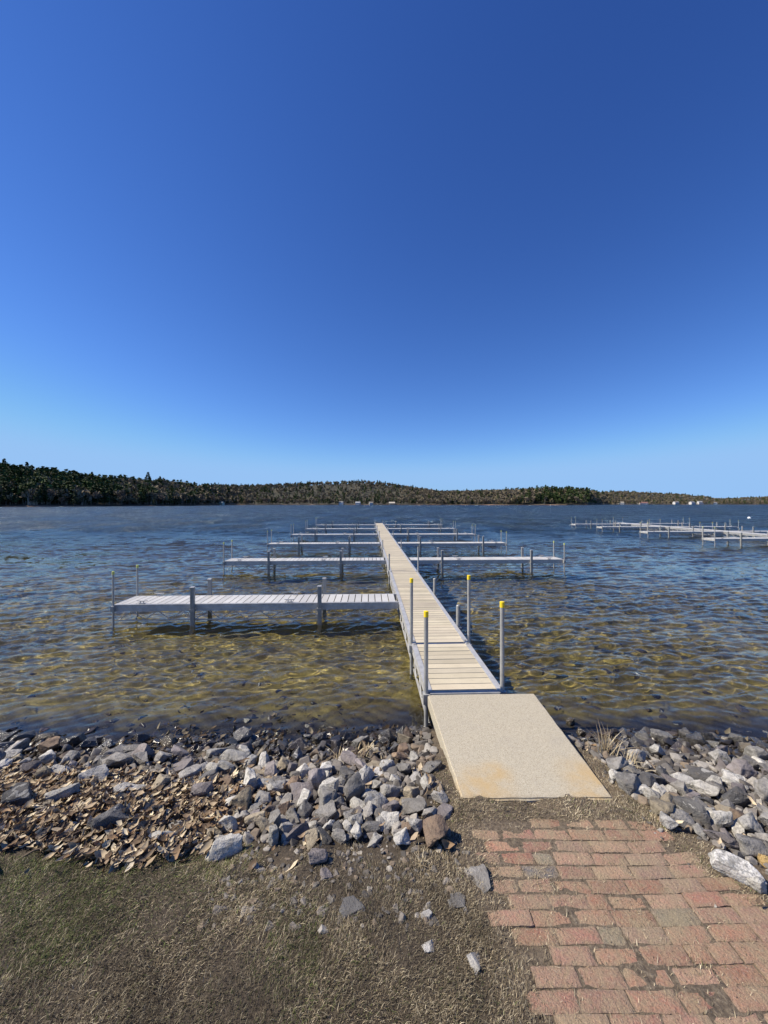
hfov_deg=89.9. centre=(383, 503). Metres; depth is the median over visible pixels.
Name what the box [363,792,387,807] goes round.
rock
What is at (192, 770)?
rock
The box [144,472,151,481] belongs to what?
pine tree
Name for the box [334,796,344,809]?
rock
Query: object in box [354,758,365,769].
rock
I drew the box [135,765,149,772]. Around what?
rock
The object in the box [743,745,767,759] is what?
rock
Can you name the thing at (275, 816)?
rock
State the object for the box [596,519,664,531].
finger dock
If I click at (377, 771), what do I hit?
rock
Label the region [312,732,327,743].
rock
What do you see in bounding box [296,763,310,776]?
rock
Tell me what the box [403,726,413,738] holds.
rock
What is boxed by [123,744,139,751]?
rock
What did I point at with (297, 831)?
rock
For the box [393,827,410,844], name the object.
rock
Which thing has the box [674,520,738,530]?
finger dock
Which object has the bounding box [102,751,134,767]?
rock
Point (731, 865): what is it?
rock
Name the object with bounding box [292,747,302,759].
rock
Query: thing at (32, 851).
stick
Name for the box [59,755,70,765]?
rock
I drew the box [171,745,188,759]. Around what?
rock
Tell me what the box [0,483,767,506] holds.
hills
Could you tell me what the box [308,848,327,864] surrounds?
rock
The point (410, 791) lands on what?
rock
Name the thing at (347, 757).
rock
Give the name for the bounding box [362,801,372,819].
rock
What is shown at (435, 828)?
rock
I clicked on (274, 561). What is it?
finger dock
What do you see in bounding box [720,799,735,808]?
rock
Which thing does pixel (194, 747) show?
rock
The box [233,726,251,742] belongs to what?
rock
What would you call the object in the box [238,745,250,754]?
rock
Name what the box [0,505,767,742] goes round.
water
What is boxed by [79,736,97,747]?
rock
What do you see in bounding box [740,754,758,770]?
rock
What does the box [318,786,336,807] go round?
rock
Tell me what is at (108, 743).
rock
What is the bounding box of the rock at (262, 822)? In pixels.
[255,815,268,832]
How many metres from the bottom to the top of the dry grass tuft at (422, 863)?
0.067 m
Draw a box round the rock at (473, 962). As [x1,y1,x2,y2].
[466,952,479,975]
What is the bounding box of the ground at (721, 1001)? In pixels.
[0,720,767,1023]
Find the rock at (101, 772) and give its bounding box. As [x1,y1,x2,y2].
[78,764,108,780]
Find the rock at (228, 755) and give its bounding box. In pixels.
[219,749,249,765]
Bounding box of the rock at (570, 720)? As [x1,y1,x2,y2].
[566,717,574,724]
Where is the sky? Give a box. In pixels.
[0,0,767,499]
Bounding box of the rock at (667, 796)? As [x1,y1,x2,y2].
[660,792,675,804]
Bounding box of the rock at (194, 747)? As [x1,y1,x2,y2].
[187,744,199,751]
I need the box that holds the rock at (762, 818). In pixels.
[757,812,767,826]
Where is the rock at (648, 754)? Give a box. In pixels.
[642,750,650,757]
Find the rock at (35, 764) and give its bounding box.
[18,760,42,773]
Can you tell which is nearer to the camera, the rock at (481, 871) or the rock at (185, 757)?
the rock at (481, 871)
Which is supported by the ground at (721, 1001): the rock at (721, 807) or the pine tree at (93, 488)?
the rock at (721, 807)
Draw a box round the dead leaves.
[0,730,350,874]
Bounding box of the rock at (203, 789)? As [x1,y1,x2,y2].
[189,781,213,798]
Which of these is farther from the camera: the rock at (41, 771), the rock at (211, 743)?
the rock at (211, 743)
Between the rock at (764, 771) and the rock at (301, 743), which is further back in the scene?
the rock at (301, 743)
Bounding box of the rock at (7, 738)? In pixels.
[0,729,17,741]
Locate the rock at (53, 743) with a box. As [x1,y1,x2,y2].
[37,736,59,753]
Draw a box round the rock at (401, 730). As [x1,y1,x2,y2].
[397,724,405,733]
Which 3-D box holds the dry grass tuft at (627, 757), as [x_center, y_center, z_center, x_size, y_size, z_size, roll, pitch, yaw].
[2.170,2.245,3.388,0.468,0.149,0.391,0,0,-17]
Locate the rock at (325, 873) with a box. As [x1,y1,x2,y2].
[320,867,332,879]
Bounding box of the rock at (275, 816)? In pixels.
[268,809,281,825]
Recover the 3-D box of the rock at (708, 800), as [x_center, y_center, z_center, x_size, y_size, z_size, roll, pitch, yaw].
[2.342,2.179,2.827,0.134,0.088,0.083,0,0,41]
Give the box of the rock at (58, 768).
[50,764,69,774]
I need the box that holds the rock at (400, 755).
[391,752,408,759]
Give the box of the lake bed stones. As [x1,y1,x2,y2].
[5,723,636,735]
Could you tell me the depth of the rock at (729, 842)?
2.36 m
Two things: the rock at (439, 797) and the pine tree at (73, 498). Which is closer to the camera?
the rock at (439, 797)
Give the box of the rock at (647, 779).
[638,772,656,787]
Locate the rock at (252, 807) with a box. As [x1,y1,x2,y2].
[248,802,265,812]
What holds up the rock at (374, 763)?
on the ground at (721, 1001)
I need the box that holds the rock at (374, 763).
[366,760,379,766]
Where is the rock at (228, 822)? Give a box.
[218,815,237,833]
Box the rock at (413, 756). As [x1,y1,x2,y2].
[409,751,418,761]
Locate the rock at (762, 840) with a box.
[736,833,767,842]
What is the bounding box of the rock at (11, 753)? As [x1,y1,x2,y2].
[4,749,22,758]
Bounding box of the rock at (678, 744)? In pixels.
[669,741,681,751]
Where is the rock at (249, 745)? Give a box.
[236,742,254,753]
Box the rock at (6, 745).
[0,741,14,748]
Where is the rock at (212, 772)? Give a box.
[199,769,217,780]
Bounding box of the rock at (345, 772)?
[339,766,354,782]
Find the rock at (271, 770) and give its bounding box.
[264,760,277,776]
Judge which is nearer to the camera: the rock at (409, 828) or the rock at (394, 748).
the rock at (409, 828)
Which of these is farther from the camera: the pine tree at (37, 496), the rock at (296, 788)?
the pine tree at (37, 496)
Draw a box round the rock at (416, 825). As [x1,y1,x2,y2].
[408,818,422,833]
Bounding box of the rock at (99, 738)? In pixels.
[95,736,104,742]
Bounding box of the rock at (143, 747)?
[131,743,154,761]
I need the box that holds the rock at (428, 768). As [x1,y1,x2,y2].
[422,761,441,774]
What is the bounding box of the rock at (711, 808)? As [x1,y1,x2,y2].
[705,807,715,810]
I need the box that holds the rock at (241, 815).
[233,810,248,819]
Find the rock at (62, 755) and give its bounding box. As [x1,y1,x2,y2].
[59,750,69,758]
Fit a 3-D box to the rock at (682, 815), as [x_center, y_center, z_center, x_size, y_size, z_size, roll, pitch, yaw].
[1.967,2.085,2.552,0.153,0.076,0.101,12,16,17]
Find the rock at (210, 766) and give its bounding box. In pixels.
[206,762,217,770]
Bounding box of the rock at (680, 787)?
[670,780,689,795]
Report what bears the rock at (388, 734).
on the ground at (721, 1001)
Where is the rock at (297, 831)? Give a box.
[286,823,309,840]
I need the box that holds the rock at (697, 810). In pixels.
[673,796,710,825]
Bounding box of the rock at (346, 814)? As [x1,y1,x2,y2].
[343,809,356,819]
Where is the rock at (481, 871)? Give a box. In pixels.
[464,864,490,892]
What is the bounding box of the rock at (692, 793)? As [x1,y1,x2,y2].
[685,789,700,798]
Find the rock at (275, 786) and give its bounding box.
[266,780,285,793]
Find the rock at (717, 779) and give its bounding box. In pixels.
[706,775,722,784]
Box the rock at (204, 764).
[200,761,207,768]
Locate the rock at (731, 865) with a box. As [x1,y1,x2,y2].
[708,849,767,886]
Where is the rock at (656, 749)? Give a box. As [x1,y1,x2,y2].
[649,744,664,756]
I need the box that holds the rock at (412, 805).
[401,798,426,814]
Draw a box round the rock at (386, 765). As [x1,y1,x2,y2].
[379,759,395,771]
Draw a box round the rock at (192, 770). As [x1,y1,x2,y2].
[178,764,201,780]
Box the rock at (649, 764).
[642,760,653,771]
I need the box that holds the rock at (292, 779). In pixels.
[284,775,299,792]
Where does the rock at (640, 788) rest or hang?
on the ground at (721, 1001)
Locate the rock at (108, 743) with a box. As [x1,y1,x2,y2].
[97,739,113,749]
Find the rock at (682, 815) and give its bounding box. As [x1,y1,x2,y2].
[670,808,694,827]
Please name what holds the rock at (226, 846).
on the ground at (721, 1001)
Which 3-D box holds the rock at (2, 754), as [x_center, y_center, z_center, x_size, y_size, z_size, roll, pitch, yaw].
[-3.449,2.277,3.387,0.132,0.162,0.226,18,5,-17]
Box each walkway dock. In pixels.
[374,522,506,726]
[613,517,766,537]
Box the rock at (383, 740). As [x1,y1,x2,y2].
[379,736,389,746]
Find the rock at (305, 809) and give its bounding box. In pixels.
[297,799,312,818]
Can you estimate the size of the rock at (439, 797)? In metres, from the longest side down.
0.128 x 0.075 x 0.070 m
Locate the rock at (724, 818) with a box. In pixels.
[707,810,733,826]
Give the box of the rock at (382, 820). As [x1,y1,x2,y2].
[376,816,389,831]
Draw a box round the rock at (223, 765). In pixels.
[217,760,233,774]
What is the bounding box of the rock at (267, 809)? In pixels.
[262,805,275,816]
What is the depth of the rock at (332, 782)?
2.97 m
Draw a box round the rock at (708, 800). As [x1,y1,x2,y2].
[691,796,714,805]
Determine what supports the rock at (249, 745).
on the ground at (721, 1001)
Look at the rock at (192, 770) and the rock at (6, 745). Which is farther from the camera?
the rock at (6, 745)
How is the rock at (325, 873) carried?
on the ground at (721, 1001)
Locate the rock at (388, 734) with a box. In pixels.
[380,728,394,743]
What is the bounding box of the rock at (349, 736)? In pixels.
[342,732,355,740]
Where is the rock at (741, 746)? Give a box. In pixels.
[738,742,751,753]
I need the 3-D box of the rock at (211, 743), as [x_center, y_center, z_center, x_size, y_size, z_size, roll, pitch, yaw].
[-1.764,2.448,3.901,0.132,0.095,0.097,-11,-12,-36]
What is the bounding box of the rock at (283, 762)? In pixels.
[277,756,291,771]
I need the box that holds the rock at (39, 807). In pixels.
[33,799,51,811]
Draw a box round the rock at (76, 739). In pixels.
[60,733,86,745]
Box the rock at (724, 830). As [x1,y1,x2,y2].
[720,828,732,837]
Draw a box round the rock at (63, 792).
[44,782,80,800]
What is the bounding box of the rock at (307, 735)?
[304,734,311,737]
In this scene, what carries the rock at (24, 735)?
on the ground at (721, 1001)
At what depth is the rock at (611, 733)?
4.14 m
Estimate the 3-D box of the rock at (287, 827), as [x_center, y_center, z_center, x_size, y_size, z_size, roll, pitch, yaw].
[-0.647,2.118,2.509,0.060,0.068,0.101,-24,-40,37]
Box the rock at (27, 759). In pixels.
[17,757,31,766]
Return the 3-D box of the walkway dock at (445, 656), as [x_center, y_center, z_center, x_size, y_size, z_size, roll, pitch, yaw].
[0.192,2.690,23.369,0.998,3.220,38.214,0,0,-2]
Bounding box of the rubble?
[0,725,767,933]
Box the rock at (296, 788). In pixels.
[290,781,313,800]
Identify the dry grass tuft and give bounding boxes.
[326,746,348,759]
[353,739,381,758]
[408,846,431,870]
[587,721,634,756]
[611,747,655,771]
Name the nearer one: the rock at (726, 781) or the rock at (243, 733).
the rock at (726, 781)
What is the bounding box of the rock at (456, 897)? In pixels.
[448,892,465,908]
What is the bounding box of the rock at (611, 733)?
[599,731,616,741]
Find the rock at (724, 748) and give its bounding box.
[713,746,727,753]
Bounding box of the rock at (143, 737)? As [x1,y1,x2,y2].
[134,733,149,743]
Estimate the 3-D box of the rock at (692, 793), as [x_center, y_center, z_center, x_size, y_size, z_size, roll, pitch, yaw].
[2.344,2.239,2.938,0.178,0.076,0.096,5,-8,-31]
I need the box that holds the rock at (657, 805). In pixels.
[649,796,675,815]
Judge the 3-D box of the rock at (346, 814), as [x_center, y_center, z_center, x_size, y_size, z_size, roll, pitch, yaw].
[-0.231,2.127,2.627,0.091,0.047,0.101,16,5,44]
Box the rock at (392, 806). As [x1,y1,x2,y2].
[382,800,399,811]
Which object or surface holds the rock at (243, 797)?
on the ground at (721, 1001)
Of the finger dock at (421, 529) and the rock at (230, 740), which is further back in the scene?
the finger dock at (421, 529)
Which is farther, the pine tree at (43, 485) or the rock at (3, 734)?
the pine tree at (43, 485)
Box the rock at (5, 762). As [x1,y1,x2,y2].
[0,758,12,769]
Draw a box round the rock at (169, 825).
[168,820,181,828]
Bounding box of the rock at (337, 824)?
[332,820,342,831]
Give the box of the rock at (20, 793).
[0,782,32,806]
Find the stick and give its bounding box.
[15,826,89,861]
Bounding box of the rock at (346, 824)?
[342,819,351,832]
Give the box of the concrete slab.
[428,694,611,803]
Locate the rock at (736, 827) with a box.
[731,821,745,836]
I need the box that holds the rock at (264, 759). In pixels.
[258,751,269,767]
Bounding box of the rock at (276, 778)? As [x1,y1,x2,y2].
[272,776,286,781]
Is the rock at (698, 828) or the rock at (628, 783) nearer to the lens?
the rock at (698, 828)
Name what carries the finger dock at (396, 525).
in the water
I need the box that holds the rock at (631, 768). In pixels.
[623,764,639,772]
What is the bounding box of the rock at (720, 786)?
[705,780,725,794]
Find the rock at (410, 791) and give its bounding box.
[402,786,418,797]
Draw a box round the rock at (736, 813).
[729,808,744,819]
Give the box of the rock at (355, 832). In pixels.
[350,821,361,839]
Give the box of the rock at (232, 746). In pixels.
[226,744,236,748]
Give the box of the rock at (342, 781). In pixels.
[337,774,345,785]
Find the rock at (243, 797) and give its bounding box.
[230,787,251,810]
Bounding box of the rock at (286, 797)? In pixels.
[279,793,291,803]
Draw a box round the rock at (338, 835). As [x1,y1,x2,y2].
[331,828,345,843]
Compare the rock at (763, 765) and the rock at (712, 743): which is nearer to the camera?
the rock at (763, 765)
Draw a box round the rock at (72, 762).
[67,759,79,769]
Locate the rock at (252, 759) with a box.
[245,754,257,766]
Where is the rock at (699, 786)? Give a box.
[690,779,719,795]
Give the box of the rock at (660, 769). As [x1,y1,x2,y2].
[656,765,670,776]
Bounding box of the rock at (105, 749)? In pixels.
[99,746,109,754]
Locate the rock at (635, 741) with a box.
[629,736,643,747]
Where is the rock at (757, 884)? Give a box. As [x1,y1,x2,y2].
[746,876,766,893]
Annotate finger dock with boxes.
[110,565,398,626]
[222,540,385,574]
[267,530,380,552]
[290,524,377,541]
[305,520,376,533]
[315,521,374,527]
[384,518,441,527]
[387,521,455,533]
[391,525,475,540]
[397,530,507,551]
[408,541,565,572]
[571,517,630,528]
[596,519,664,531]
[635,517,689,525]
[639,522,722,537]
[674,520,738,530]
[702,526,767,545]
[738,526,766,536]
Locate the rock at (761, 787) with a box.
[753,777,767,802]
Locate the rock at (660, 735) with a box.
[650,728,673,743]
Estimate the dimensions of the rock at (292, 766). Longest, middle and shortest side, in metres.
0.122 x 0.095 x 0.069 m
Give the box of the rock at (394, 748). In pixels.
[388,743,398,753]
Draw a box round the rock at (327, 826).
[322,820,334,830]
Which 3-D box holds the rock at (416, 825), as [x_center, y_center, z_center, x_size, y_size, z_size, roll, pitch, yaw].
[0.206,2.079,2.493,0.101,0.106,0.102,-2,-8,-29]
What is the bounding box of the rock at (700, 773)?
[685,766,717,781]
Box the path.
[472,818,767,1023]
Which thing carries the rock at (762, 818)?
on the ground at (721, 1001)
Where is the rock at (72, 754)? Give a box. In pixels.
[66,750,80,760]
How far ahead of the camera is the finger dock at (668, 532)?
29.36 m
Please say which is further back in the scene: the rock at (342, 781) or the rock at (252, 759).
the rock at (252, 759)
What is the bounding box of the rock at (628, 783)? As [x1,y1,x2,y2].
[615,772,640,795]
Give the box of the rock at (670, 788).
[665,784,676,792]
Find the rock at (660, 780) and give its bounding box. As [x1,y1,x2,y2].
[637,771,667,785]
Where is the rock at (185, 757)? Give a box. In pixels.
[180,756,194,762]
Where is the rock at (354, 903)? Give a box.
[339,895,365,918]
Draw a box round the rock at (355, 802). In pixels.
[349,797,363,807]
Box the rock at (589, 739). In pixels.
[584,738,595,742]
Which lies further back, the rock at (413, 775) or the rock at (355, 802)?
the rock at (413, 775)
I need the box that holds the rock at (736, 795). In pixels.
[721,786,752,807]
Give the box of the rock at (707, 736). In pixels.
[700,732,715,740]
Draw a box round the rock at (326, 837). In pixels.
[317,826,331,844]
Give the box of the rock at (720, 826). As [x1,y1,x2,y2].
[717,824,725,831]
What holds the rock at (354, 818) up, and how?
on the ground at (721, 1001)
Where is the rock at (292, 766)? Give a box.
[287,762,297,772]
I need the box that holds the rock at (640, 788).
[636,784,647,794]
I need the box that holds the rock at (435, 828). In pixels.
[423,814,448,847]
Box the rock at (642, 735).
[635,730,649,740]
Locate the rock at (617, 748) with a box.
[597,738,620,755]
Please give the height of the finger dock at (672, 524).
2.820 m
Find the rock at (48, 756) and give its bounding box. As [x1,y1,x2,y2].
[38,749,55,763]
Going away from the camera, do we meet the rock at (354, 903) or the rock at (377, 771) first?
the rock at (354, 903)
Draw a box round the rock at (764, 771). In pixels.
[761,768,767,774]
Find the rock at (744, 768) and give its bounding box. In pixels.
[726,758,757,778]
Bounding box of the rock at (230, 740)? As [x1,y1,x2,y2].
[223,737,237,745]
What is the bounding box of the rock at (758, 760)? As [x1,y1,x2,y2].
[751,756,765,769]
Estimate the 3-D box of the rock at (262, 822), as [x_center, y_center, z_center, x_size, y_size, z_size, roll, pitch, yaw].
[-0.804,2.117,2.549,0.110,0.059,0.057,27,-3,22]
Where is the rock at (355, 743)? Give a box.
[351,735,369,748]
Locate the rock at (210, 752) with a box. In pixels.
[206,748,227,758]
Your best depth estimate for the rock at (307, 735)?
4.21 m
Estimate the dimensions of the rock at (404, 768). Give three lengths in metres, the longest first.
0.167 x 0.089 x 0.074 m
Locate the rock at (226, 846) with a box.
[205,833,242,861]
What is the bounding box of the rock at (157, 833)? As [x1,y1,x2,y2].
[151,830,177,838]
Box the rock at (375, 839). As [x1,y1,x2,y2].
[367,831,381,847]
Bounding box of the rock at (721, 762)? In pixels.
[716,757,726,767]
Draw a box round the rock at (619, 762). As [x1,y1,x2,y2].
[606,756,628,769]
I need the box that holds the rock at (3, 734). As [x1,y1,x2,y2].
[0,729,9,740]
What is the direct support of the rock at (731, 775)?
on the ground at (721, 1001)
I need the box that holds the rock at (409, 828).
[401,822,413,836]
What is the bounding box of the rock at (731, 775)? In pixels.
[721,769,745,782]
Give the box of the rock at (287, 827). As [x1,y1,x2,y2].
[278,822,292,833]
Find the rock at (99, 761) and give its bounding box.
[97,756,109,769]
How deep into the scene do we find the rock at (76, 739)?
3.98 m
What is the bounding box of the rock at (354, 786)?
[343,771,364,802]
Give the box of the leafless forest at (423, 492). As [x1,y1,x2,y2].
[0,466,767,504]
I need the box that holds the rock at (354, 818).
[348,812,362,824]
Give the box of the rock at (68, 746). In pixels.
[61,744,74,752]
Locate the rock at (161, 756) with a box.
[154,751,171,762]
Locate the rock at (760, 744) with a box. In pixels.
[756,740,767,748]
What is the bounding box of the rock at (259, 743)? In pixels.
[252,739,263,748]
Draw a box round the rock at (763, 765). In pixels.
[758,762,767,769]
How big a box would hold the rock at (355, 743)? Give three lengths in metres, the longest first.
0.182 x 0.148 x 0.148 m
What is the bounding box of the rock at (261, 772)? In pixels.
[254,769,264,776]
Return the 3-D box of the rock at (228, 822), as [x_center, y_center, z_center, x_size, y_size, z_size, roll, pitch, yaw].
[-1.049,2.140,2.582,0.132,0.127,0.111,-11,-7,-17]
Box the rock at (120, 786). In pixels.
[111,782,145,793]
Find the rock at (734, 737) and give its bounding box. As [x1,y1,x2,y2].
[727,732,745,741]
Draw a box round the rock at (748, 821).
[733,812,763,832]
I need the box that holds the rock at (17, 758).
[12,756,24,763]
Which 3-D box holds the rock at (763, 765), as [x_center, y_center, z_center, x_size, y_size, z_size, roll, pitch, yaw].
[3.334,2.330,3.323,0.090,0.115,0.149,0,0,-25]
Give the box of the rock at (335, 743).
[331,739,340,749]
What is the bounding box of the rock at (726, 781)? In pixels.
[720,776,738,786]
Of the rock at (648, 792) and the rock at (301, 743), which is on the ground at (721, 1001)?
the rock at (301, 743)
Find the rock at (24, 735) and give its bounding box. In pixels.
[9,730,35,741]
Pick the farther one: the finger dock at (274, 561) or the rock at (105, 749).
the finger dock at (274, 561)
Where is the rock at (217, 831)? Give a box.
[207,827,222,836]
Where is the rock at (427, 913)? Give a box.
[420,909,431,919]
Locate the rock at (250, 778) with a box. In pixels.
[243,767,257,790]
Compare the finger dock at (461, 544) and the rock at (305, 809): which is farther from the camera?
the finger dock at (461, 544)
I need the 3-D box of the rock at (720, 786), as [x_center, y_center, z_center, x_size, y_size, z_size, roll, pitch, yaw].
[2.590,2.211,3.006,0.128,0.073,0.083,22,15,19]
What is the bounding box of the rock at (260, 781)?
[257,778,273,790]
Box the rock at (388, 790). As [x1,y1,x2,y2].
[380,783,400,798]
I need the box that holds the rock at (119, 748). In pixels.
[103,744,127,755]
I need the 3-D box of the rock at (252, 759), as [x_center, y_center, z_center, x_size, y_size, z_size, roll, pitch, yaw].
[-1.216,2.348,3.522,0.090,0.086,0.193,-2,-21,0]
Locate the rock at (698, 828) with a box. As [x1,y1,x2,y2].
[692,823,706,837]
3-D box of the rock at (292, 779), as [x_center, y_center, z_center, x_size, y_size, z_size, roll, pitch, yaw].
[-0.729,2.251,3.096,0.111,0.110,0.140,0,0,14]
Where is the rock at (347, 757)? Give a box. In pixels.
[340,750,356,767]
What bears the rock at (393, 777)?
on the ground at (721, 1001)
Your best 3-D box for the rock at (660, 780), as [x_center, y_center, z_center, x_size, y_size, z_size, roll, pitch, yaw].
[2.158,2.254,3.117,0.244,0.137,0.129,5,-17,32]
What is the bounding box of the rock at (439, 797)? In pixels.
[431,790,447,803]
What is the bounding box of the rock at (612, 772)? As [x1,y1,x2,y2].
[608,769,617,781]
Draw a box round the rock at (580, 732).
[576,727,585,735]
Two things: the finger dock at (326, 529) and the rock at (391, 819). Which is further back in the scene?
the finger dock at (326, 529)
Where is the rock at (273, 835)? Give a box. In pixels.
[268,824,278,846]
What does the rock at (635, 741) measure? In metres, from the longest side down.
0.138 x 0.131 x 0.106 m
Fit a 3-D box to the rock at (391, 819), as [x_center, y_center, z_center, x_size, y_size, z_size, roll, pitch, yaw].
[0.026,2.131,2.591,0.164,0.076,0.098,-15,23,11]
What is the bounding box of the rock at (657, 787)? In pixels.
[652,782,666,795]
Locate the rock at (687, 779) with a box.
[670,772,694,789]
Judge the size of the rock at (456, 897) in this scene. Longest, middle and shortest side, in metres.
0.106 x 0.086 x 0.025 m
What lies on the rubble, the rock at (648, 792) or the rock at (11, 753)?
the rock at (648, 792)
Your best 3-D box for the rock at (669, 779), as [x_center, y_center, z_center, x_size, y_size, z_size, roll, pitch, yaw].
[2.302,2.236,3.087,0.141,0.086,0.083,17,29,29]
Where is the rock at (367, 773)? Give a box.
[359,765,374,785]
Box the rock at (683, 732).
[678,727,690,740]
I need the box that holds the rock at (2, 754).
[0,750,5,760]
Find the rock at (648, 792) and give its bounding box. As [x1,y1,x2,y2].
[643,787,660,798]
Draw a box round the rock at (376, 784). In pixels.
[369,780,382,789]
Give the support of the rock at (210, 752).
on the ground at (721, 1001)
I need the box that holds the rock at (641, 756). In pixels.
[628,749,645,764]
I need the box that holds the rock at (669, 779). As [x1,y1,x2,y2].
[661,773,677,784]
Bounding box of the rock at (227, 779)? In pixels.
[219,774,233,789]
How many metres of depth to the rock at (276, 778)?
3.16 m
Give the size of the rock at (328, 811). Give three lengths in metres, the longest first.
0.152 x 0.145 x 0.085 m
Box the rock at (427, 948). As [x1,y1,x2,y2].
[422,939,433,952]
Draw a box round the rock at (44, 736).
[34,732,61,741]
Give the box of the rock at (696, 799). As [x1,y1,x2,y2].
[692,796,707,806]
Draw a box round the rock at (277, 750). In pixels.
[272,746,280,755]
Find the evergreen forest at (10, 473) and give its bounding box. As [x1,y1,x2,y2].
[0,462,767,503]
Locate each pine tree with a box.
[0,485,11,504]
[31,489,41,502]
[39,483,49,504]
[55,489,62,504]
[71,491,78,505]
[89,486,98,504]
[100,489,107,504]
[109,488,116,500]
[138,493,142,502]
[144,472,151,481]
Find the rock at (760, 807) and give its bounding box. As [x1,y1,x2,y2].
[754,803,767,811]
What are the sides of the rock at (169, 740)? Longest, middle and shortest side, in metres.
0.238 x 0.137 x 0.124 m
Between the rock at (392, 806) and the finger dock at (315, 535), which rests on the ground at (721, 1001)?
the rock at (392, 806)
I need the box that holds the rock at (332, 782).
[318,776,338,797]
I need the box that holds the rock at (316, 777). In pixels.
[307,768,326,789]
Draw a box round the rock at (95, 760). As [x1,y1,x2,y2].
[91,755,104,764]
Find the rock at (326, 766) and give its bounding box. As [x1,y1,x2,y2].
[320,761,331,774]
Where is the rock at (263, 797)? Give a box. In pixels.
[255,790,270,805]
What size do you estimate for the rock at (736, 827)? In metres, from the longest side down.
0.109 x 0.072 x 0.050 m
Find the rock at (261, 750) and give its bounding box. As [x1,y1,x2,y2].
[256,748,266,756]
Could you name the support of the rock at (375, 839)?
on the ground at (721, 1001)
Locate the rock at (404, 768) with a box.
[396,763,411,773]
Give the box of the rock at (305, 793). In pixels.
[297,788,310,807]
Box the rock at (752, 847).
[735,834,767,856]
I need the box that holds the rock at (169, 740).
[160,733,175,748]
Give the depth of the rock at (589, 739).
3.91 m
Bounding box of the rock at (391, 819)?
[379,811,398,828]
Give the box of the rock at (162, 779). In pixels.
[152,774,170,789]
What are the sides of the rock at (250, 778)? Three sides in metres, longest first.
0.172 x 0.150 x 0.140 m
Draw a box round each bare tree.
[46,488,59,504]
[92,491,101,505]
[117,490,125,500]
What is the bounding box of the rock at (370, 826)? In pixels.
[362,821,380,833]
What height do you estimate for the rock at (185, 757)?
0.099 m
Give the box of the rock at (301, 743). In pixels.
[288,737,307,749]
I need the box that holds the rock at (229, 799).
[225,795,235,807]
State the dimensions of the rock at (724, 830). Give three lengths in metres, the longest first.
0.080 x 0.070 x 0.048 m
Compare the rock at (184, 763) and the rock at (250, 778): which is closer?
the rock at (250, 778)
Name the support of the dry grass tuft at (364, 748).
on the ground at (721, 1001)
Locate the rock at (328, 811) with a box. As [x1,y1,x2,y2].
[314,800,336,821]
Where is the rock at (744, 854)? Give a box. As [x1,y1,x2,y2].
[729,848,747,856]
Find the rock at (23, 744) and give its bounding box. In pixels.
[7,738,29,749]
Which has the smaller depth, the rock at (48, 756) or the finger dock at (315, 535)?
the rock at (48, 756)
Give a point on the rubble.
(671, 761)
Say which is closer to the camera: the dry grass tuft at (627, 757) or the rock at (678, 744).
the dry grass tuft at (627, 757)
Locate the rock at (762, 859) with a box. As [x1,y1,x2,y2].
[757,853,767,867]
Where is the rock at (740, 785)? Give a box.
[731,782,746,791]
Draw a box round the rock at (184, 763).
[173,758,193,773]
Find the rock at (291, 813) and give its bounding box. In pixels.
[286,808,299,823]
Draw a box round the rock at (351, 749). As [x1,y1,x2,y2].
[347,746,359,753]
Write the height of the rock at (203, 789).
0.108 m
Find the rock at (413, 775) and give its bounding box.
[409,771,420,780]
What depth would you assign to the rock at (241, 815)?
2.64 m
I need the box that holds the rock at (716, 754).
[708,749,730,763]
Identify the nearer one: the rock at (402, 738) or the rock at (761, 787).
the rock at (761, 787)
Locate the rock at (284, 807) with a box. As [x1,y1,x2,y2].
[278,800,289,815]
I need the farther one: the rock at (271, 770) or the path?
the rock at (271, 770)
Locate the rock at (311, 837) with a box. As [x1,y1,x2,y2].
[305,828,317,850]
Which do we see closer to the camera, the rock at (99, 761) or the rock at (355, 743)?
the rock at (99, 761)
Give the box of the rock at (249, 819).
[244,811,264,827]
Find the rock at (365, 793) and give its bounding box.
[361,788,377,799]
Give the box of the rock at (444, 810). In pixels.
[436,803,453,820]
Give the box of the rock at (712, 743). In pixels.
[706,740,719,746]
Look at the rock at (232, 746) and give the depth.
3.72 m
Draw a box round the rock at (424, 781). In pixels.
[420,773,431,789]
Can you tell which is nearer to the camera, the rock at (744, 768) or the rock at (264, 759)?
the rock at (744, 768)
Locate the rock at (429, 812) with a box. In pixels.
[422,807,436,818]
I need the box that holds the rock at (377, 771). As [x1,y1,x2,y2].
[374,767,383,775]
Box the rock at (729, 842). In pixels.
[702,829,739,849]
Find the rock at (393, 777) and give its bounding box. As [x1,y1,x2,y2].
[389,774,401,782]
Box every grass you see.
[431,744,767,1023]
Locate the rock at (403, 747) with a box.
[397,742,409,754]
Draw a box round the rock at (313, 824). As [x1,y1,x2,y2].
[307,820,317,828]
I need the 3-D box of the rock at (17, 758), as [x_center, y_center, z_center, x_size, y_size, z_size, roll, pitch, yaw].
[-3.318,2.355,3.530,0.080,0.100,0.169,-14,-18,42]
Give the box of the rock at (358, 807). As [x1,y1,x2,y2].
[353,805,361,812]
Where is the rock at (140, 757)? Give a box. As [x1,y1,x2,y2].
[133,751,148,766]
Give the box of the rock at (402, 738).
[397,733,412,743]
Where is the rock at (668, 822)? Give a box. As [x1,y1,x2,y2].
[659,811,678,829]
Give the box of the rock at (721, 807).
[714,804,730,811]
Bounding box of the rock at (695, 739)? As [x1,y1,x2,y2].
[686,733,705,745]
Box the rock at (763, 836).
[755,832,767,840]
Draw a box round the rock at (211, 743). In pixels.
[203,739,216,747]
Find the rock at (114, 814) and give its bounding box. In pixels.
[85,803,129,834]
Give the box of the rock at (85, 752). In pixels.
[79,750,88,755]
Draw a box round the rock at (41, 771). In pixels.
[35,766,51,781]

